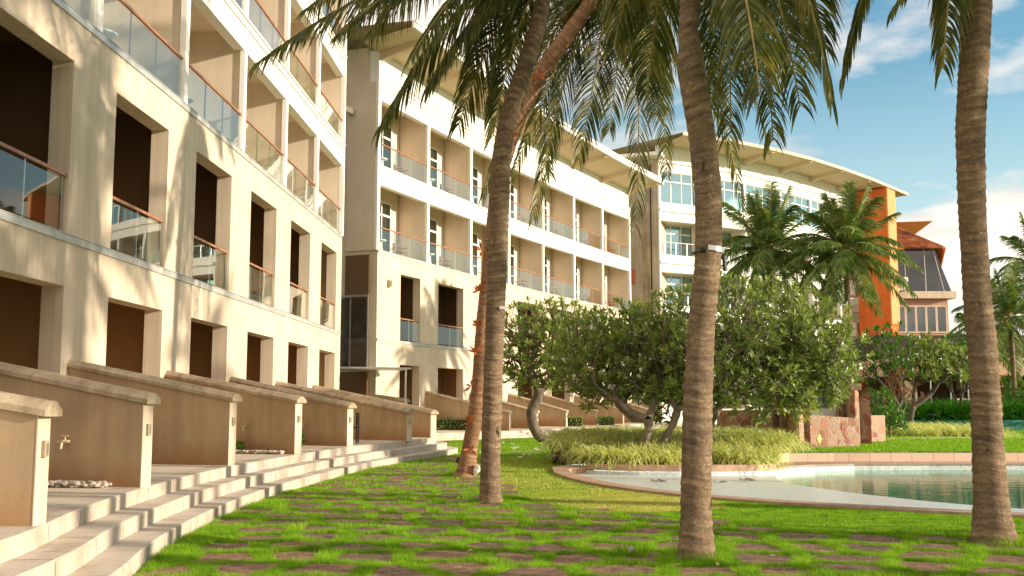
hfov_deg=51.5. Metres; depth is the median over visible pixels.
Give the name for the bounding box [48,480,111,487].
pebbles
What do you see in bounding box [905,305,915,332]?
window
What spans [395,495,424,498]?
paving stone
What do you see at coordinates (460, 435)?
steps
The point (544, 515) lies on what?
paving stone
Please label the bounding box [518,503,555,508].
paving stone
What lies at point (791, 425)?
stone wall
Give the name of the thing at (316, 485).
paving stone
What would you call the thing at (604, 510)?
paving stone
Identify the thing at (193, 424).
garden wall
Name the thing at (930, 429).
ornamental grass
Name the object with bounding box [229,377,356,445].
garden wall
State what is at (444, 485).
paving stone
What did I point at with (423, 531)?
paving stone
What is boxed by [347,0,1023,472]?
sky
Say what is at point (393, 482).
paving stone
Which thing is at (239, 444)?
shrub
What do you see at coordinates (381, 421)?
garden wall
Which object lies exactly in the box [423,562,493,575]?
paving stone
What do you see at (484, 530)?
paving stone
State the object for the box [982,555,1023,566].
paving stone
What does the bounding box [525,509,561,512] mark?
paving stone
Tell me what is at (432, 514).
paving stone
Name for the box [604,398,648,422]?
garden wall
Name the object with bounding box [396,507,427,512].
paving stone
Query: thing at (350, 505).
paving stone
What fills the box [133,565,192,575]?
paving stone
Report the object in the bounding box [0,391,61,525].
garden wall
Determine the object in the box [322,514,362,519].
paving stone
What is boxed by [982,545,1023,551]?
paving stone
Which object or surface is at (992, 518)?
palm tree
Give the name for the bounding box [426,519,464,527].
paving stone
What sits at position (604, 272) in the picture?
balcony door
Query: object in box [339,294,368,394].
glass stairwell
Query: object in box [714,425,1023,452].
lawn bank
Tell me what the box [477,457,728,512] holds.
grass
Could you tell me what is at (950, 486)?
pool water
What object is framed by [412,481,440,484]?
paving stone
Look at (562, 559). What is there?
paving stone
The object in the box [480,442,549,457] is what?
fallen flowers
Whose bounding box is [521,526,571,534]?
paving stone
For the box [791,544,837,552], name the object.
paving stone
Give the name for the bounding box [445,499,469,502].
paving stone
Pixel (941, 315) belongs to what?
window
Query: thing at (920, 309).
window
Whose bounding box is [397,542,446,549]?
paving stone
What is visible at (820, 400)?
window
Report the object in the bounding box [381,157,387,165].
side table
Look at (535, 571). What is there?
paving stone
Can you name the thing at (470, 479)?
paving stone
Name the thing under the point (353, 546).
paving stone
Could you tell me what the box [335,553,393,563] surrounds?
paving stone
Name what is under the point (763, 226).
palm tree
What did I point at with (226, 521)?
paving stone
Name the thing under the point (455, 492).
paving stone
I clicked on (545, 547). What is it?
paving stone
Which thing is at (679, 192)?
window
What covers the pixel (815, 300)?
window
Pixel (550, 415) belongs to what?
garden wall
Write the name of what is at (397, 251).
balcony chair
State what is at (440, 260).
balcony chair
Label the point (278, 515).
paving stone
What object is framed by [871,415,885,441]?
stone wall
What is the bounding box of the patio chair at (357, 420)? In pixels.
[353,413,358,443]
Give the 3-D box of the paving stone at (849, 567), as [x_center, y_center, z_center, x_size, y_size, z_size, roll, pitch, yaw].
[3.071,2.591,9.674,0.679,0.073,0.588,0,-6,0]
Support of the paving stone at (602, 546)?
on the lawn at (552, 463)
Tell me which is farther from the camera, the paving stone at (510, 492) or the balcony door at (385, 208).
the balcony door at (385, 208)
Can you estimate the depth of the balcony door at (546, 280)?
71.45 m
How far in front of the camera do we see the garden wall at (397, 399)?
46.45 m
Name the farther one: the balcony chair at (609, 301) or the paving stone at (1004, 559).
the balcony chair at (609, 301)
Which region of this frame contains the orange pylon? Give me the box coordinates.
[855,188,899,389]
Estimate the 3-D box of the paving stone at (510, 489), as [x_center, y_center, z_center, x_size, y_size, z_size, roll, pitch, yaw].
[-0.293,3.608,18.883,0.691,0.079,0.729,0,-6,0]
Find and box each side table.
[103,28,117,38]
[187,97,193,103]
[379,239,386,249]
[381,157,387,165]
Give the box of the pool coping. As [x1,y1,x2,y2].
[553,468,1023,517]
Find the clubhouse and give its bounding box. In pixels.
[852,335,1023,421]
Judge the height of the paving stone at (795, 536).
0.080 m
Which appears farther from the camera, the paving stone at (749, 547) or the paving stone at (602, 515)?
the paving stone at (602, 515)
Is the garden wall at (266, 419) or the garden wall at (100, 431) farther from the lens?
the garden wall at (266, 419)
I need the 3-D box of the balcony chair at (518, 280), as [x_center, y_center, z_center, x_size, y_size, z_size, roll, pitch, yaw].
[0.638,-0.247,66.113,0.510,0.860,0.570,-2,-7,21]
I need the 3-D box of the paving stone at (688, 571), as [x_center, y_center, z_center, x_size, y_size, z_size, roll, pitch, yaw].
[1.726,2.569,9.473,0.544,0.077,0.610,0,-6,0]
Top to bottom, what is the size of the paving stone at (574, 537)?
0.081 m
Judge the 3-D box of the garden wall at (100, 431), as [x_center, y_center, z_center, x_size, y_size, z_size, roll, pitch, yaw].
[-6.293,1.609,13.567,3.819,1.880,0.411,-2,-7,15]
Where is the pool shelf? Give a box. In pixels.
[578,473,1023,512]
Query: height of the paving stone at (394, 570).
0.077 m
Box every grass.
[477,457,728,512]
[777,420,1020,452]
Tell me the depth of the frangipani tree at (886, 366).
49.73 m
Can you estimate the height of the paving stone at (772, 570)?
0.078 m
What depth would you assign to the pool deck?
26.76 m
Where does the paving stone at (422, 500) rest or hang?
on the lawn at (552, 463)
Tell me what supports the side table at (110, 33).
on the hotel wing at (153, 222)
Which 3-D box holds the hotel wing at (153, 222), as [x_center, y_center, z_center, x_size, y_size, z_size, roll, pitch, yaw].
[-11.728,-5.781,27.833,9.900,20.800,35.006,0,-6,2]
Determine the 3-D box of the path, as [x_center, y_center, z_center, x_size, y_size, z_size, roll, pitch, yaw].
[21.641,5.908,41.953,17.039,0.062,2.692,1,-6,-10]
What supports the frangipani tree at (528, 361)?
on the lawn at (552, 463)
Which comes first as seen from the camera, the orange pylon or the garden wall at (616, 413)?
the garden wall at (616, 413)
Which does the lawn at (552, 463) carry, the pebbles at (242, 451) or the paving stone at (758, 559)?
the paving stone at (758, 559)
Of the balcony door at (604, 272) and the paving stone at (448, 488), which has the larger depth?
the balcony door at (604, 272)
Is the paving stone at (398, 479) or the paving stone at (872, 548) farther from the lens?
the paving stone at (398, 479)
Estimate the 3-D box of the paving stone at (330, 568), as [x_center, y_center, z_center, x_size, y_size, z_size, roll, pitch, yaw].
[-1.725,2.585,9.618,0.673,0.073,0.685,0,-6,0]
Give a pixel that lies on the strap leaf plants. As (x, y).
(947, 410)
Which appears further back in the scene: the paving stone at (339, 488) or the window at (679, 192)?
the window at (679, 192)
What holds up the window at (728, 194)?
in the hotel wing at (810, 180)
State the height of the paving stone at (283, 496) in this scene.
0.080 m
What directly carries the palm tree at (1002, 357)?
on the lawn bank
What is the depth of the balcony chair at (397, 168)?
52.63 m
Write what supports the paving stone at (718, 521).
on the lawn at (552, 463)
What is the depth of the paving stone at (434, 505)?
15.73 m
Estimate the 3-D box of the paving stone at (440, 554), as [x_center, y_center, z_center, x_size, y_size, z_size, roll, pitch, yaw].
[-0.645,2.686,10.529,0.641,0.080,0.741,0,-6,0]
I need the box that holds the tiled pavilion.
[851,227,955,389]
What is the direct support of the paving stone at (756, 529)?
on the lawn at (552, 463)
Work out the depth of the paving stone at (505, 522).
13.44 m
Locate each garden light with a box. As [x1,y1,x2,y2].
[473,465,480,477]
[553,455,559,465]
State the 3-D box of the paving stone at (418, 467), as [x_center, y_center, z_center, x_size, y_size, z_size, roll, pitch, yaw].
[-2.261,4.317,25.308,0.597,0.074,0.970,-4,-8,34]
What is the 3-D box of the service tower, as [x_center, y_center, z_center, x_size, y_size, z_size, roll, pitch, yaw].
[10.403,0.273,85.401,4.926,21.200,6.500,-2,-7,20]
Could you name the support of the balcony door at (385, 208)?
in the hotel wing at (422, 312)
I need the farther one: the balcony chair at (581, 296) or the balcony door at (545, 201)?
the balcony chair at (581, 296)
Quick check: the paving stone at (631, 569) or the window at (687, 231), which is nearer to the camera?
the paving stone at (631, 569)
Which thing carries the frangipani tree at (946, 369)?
on the lawn bank
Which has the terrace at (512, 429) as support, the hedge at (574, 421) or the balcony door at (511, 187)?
the hedge at (574, 421)
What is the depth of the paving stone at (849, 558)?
10.31 m
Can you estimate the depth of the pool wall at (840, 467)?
26.45 m
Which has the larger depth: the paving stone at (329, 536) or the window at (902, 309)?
the window at (902, 309)
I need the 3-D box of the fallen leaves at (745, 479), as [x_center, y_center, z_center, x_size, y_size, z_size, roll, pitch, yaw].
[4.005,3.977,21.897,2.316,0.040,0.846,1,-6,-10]
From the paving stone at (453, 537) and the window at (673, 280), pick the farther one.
the window at (673, 280)
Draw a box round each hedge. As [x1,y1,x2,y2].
[436,418,466,429]
[567,416,583,425]
[598,415,614,424]
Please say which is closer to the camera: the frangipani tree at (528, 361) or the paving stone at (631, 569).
the paving stone at (631, 569)
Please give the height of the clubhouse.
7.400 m
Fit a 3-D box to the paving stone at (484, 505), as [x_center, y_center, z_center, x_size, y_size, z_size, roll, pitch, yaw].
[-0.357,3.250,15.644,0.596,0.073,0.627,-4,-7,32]
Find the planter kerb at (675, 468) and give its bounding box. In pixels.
[552,463,775,473]
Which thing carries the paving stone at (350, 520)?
on the lawn at (552, 463)
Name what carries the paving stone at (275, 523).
on the lawn at (552, 463)
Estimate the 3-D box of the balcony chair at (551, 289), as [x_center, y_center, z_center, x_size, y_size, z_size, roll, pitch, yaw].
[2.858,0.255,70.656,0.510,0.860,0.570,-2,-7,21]
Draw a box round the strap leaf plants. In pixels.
[886,394,1023,426]
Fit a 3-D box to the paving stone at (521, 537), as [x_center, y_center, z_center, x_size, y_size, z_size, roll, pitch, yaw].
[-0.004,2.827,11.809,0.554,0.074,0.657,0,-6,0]
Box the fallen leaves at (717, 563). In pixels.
[363,485,969,572]
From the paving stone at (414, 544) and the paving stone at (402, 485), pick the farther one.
the paving stone at (402, 485)
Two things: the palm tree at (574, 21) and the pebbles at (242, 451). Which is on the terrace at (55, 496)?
the pebbles at (242, 451)
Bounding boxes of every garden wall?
[0,362,160,490]
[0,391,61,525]
[67,359,241,464]
[165,370,306,453]
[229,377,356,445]
[275,381,414,442]
[312,385,438,437]
[374,394,409,403]
[425,391,512,430]
[469,392,539,427]
[508,393,568,426]
[543,394,597,424]
[575,394,623,423]
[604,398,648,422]
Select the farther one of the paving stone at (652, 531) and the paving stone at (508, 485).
the paving stone at (508, 485)
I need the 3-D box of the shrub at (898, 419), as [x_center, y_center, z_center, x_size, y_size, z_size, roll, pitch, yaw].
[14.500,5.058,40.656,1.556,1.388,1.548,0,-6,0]
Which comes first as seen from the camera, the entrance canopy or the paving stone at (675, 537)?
the paving stone at (675, 537)
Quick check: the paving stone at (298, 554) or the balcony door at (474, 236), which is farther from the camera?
the balcony door at (474, 236)
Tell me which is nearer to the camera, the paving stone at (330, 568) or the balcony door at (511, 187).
the paving stone at (330, 568)
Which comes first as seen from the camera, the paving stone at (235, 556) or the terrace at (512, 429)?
the paving stone at (235, 556)
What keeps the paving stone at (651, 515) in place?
on the lawn at (552, 463)
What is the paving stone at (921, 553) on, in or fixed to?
on the lawn at (552, 463)
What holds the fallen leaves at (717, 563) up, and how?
on the lawn at (552, 463)
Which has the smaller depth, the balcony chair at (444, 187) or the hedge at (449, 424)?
the hedge at (449, 424)
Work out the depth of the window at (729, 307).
90.10 m
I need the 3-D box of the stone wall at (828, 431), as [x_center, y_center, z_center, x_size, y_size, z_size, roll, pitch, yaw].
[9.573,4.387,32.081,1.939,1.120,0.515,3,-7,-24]
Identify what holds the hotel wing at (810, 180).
on the lawn at (552, 463)
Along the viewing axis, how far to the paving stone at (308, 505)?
15.74 m
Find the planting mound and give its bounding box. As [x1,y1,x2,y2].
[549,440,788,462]
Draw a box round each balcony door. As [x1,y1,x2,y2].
[380,200,390,251]
[381,127,391,168]
[429,218,436,264]
[430,146,437,188]
[472,232,477,275]
[473,166,477,204]
[510,183,513,218]
[510,245,514,284]
[544,198,546,230]
[544,255,547,292]
[575,210,576,241]
[576,265,577,299]
[604,272,605,305]
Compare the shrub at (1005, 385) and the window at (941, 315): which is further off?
the window at (941, 315)
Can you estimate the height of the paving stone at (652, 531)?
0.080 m
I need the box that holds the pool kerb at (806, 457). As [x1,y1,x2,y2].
[776,453,1023,461]
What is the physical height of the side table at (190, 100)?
0.722 m
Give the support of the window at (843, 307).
in the hotel wing at (810, 180)
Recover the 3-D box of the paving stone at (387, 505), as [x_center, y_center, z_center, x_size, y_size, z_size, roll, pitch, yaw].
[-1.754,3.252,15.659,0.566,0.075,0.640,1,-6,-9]
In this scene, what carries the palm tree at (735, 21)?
on the lawn at (552, 463)
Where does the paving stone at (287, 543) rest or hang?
on the lawn at (552, 463)
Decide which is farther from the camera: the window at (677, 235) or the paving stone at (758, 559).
the window at (677, 235)
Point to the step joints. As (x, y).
(183, 505)
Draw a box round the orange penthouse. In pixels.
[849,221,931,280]
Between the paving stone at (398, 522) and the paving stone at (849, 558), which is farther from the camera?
the paving stone at (398, 522)
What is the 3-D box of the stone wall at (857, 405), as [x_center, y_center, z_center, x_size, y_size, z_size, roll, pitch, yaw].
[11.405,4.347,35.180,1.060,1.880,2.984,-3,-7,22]
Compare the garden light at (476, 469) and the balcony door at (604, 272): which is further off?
the balcony door at (604, 272)
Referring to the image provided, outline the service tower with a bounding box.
[619,151,671,421]
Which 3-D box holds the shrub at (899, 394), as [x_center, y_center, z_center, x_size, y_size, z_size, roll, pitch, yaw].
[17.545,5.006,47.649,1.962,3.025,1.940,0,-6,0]
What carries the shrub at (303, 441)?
on the terrace at (55, 496)
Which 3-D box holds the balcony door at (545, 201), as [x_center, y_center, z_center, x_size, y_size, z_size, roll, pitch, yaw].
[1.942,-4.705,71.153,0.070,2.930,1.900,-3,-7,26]
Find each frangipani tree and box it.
[502,295,599,441]
[539,295,686,447]
[605,271,875,446]
[855,320,926,415]
[887,328,969,424]
[934,334,969,405]
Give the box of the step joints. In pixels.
[26,447,449,575]
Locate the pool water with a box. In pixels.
[776,470,1023,508]
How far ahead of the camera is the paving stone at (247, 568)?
9.66 m
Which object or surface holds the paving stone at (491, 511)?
on the lawn at (552, 463)
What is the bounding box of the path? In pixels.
[889,436,1021,438]
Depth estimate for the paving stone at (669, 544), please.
11.31 m
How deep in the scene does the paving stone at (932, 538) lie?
11.84 m
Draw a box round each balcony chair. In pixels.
[392,243,406,255]
[393,164,407,174]
[439,256,451,268]
[440,184,452,193]
[517,215,527,222]
[517,277,527,287]
[550,227,559,235]
[550,285,559,294]
[580,237,588,245]
[580,292,588,299]
[608,299,616,307]
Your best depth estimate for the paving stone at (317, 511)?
14.84 m
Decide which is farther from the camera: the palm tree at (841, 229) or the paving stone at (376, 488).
the palm tree at (841, 229)
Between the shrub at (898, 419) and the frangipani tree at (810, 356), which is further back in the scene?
the shrub at (898, 419)
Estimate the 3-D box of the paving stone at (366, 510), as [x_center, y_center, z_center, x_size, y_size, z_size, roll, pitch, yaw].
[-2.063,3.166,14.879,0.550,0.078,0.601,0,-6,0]
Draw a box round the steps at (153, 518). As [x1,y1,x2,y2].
[0,437,457,575]
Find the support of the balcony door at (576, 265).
in the hotel wing at (422, 312)
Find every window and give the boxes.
[660,172,694,205]
[666,225,690,255]
[667,275,691,305]
[685,229,729,256]
[686,278,729,305]
[721,181,742,212]
[724,234,751,259]
[725,285,758,308]
[737,185,775,216]
[781,193,808,226]
[790,290,822,312]
[811,201,826,228]
[818,394,826,407]
[842,297,845,320]
[899,305,905,332]
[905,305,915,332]
[915,305,926,332]
[926,305,936,332]
[936,305,946,332]
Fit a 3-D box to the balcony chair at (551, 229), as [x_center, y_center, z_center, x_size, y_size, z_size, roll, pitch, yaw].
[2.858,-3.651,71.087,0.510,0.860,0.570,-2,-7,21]
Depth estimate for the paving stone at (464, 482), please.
20.42 m
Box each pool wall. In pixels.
[586,464,1023,475]
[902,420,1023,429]
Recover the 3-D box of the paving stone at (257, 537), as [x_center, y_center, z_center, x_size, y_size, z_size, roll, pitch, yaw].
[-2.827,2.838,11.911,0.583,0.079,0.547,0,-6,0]
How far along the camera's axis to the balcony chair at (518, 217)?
66.55 m
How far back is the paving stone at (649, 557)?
10.36 m
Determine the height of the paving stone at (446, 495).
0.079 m
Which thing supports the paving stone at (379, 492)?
on the lawn at (552, 463)
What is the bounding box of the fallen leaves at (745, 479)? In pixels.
[651,478,753,482]
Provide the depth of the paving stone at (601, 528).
12.80 m
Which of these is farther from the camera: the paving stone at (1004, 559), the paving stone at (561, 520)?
the paving stone at (561, 520)
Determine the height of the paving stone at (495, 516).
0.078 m
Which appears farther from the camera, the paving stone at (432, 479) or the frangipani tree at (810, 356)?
the frangipani tree at (810, 356)
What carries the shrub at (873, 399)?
on the lawn bank
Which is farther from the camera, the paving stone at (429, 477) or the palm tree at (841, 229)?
the palm tree at (841, 229)
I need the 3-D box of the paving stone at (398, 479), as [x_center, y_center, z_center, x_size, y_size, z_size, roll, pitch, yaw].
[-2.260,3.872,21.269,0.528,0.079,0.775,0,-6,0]
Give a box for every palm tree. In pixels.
[247,0,677,503]
[451,0,770,477]
[594,0,845,561]
[693,181,849,393]
[772,181,923,389]
[839,0,1021,545]
[886,0,906,28]
[926,301,1023,389]
[946,257,1023,401]
[989,212,1023,314]
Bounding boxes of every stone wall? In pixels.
[717,410,777,431]
[769,405,810,446]
[810,415,859,447]
[835,390,871,444]
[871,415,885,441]
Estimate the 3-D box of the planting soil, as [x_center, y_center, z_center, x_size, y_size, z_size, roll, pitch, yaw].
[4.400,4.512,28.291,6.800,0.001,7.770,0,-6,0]
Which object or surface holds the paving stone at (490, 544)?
on the lawn at (552, 463)
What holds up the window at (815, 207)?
in the hotel wing at (810, 180)
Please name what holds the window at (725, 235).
in the hotel wing at (810, 180)
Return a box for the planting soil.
[552,454,764,464]
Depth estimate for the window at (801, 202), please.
94.54 m
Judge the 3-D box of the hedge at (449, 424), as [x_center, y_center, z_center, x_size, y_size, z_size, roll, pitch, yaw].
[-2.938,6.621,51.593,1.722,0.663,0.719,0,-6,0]
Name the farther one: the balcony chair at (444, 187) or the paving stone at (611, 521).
the balcony chair at (444, 187)
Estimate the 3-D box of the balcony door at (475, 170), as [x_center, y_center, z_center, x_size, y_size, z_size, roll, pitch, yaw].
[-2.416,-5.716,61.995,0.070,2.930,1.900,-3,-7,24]
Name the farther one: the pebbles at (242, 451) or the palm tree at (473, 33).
the pebbles at (242, 451)
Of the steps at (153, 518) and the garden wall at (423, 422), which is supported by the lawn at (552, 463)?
the steps at (153, 518)
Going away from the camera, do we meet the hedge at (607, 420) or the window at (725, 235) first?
the hedge at (607, 420)
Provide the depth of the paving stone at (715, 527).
12.85 m
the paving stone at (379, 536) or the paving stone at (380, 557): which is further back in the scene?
the paving stone at (379, 536)
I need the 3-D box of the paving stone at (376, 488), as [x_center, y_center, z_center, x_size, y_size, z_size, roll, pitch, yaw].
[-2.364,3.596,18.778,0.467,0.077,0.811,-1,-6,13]
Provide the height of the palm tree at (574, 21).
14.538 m
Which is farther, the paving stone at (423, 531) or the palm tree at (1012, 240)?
the palm tree at (1012, 240)
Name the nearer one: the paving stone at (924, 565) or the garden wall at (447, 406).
the paving stone at (924, 565)
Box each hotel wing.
[0,0,347,389]
[341,19,664,407]
[612,132,908,423]
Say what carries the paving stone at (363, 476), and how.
on the lawn at (552, 463)
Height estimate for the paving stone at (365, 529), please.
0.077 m
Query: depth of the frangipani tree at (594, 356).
27.75 m
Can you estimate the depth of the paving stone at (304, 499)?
16.74 m
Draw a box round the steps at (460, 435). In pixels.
[436,422,681,440]
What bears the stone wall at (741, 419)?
on the lawn bank
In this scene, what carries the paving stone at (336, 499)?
on the lawn at (552, 463)
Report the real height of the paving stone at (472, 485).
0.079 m
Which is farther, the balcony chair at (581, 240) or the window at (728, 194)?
the window at (728, 194)
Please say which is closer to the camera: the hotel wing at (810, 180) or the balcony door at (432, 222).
the balcony door at (432, 222)
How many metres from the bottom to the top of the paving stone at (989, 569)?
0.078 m
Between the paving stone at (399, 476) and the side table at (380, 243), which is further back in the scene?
the side table at (380, 243)
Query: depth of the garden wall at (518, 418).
55.81 m
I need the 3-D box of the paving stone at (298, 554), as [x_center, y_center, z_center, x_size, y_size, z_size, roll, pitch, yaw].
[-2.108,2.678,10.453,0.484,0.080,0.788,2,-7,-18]
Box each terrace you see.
[47,437,423,506]
[436,422,661,432]
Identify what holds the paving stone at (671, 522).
on the lawn at (552, 463)
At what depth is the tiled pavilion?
105.58 m
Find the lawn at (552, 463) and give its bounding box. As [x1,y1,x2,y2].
[137,424,1023,575]
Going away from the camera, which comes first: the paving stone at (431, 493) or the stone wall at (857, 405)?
the paving stone at (431, 493)
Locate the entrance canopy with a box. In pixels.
[340,367,410,403]
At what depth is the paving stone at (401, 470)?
24.49 m
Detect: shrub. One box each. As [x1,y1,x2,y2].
[236,439,246,449]
[301,432,306,443]
[865,385,894,415]
[871,402,908,436]
[881,366,924,421]
[999,370,1021,399]
[1004,386,1023,402]
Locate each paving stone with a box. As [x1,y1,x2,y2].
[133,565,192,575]
[194,553,253,563]
[200,543,250,552]
[210,518,255,525]
[213,563,277,575]
[236,509,280,513]
[236,535,282,541]
[237,527,284,533]
[255,520,308,526]
[259,514,306,519]
[266,495,301,498]
[270,542,325,548]
[272,551,318,561]
[278,498,316,502]
[281,564,356,575]
[288,503,322,509]
[290,509,332,514]
[292,491,321,495]
[300,533,343,540]
[302,526,336,533]
[313,484,343,486]
[317,495,343,497]
[321,498,361,503]
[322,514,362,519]
[325,487,359,491]
[326,519,380,525]
[331,544,386,552]
[332,503,359,508]
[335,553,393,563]
[336,481,366,483]
[348,509,382,513]
[350,476,377,477]
[351,534,405,542]
[354,527,391,532]
[357,494,383,498]
[358,499,399,503]
[361,487,387,491]
[367,481,402,484]
[367,491,397,493]
[370,565,431,575]
[372,520,416,527]
[374,504,411,508]
[376,513,403,519]
[378,469,406,471]
[383,484,411,487]
[386,475,405,478]
[386,478,413,481]
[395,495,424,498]
[396,487,427,490]
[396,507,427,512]
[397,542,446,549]
[398,491,434,494]
[405,528,448,536]
[407,467,435,469]
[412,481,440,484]
[412,499,430,503]
[414,550,478,561]
[417,476,440,478]
[417,478,447,481]
[418,513,454,519]
[422,483,455,487]
[422,536,468,541]
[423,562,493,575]
[424,504,460,507]
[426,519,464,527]
[434,487,465,491]
[437,494,463,498]
[442,507,466,512]
[445,491,476,493]
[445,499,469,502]
[446,481,477,483]
[453,478,479,481]
[458,484,479,487]
[464,504,502,508]
[464,515,513,519]
[465,528,507,535]
[467,509,515,514]
[467,542,511,550]
[477,487,513,490]
[480,520,518,526]
[488,552,534,565]
[491,535,533,542]
[496,566,569,575]
[501,484,515,487]
[501,491,518,494]
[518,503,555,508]
[520,544,581,553]
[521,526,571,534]
[523,513,561,519]
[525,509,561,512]
[534,519,578,526]
[549,534,589,543]
[552,554,602,566]
[575,508,609,513]
[575,526,622,533]
[577,513,612,518]
[584,543,634,549]
[584,565,655,575]
[591,519,630,524]
[608,535,654,543]
[618,551,660,563]
[624,527,670,534]
[627,514,672,519]
[648,520,679,527]
[654,542,677,549]
[669,535,724,540]
[677,526,720,531]
[677,567,735,575]
[712,519,729,524]
[718,532,760,542]
[732,544,786,553]
[735,554,794,564]
[737,526,780,532]
[754,567,811,575]
[778,533,828,541]
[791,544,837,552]
[809,564,890,574]
[810,555,881,563]
[838,543,892,554]
[847,534,904,544]
[896,562,956,574]
[897,551,962,560]
[909,544,970,551]
[914,536,959,542]
[970,566,1023,575]
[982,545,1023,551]
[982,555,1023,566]
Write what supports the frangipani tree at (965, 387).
on the lawn bank
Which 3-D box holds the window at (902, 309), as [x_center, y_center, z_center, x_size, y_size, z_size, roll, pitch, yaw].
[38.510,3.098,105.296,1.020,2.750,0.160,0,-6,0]
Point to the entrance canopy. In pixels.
(373, 368)
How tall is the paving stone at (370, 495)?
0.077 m
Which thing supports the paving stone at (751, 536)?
on the lawn at (552, 463)
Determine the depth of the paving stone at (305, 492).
18.07 m
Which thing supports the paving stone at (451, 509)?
on the lawn at (552, 463)
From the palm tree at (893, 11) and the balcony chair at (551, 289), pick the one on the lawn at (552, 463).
the palm tree at (893, 11)
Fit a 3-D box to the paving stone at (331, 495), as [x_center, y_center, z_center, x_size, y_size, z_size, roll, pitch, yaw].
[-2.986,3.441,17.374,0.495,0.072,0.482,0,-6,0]
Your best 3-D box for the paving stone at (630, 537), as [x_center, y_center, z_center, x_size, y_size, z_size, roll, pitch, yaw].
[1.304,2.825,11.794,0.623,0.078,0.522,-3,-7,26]
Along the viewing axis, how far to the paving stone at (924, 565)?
9.85 m
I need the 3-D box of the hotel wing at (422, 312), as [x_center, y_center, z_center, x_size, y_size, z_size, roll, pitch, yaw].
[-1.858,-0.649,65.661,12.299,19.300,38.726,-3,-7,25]
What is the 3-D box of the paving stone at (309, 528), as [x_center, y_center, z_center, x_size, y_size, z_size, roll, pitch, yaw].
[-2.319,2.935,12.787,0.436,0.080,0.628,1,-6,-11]
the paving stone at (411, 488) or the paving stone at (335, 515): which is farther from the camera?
the paving stone at (411, 488)
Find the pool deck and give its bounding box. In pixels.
[776,461,1023,470]
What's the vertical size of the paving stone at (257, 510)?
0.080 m
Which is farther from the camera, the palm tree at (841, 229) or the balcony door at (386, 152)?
the balcony door at (386, 152)
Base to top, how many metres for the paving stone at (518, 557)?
0.077 m
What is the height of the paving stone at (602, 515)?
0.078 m
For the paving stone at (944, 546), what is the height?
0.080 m
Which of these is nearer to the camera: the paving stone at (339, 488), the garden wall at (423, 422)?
the paving stone at (339, 488)
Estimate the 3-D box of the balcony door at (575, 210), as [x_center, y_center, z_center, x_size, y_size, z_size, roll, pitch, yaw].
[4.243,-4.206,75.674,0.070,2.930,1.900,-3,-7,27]
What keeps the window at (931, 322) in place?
in the tiled pavilion
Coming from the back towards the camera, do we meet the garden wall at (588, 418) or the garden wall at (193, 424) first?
the garden wall at (588, 418)
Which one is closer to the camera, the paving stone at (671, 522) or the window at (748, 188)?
the paving stone at (671, 522)
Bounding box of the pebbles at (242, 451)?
[235,449,284,453]
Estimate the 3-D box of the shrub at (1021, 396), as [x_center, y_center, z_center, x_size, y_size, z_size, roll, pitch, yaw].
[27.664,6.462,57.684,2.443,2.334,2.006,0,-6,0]
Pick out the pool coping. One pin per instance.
(569, 474)
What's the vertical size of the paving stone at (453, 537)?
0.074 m
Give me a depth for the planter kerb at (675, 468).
24.33 m
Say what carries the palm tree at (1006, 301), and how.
on the lawn bank
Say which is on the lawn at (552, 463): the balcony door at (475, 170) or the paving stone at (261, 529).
the paving stone at (261, 529)
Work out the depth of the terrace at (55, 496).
16.15 m
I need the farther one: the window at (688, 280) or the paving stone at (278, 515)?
the window at (688, 280)
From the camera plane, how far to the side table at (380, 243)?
50.19 m
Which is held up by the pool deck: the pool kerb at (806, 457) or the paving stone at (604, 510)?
the pool kerb at (806, 457)
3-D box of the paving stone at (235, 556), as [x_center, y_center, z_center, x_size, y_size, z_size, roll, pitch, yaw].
[-2.801,2.666,10.353,0.580,0.076,0.633,1,-6,-9]
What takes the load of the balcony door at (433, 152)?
in the hotel wing at (422, 312)
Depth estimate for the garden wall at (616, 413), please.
69.61 m
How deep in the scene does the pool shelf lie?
19.90 m
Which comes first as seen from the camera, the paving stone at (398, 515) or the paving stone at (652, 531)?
the paving stone at (652, 531)
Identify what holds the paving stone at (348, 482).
on the lawn at (552, 463)

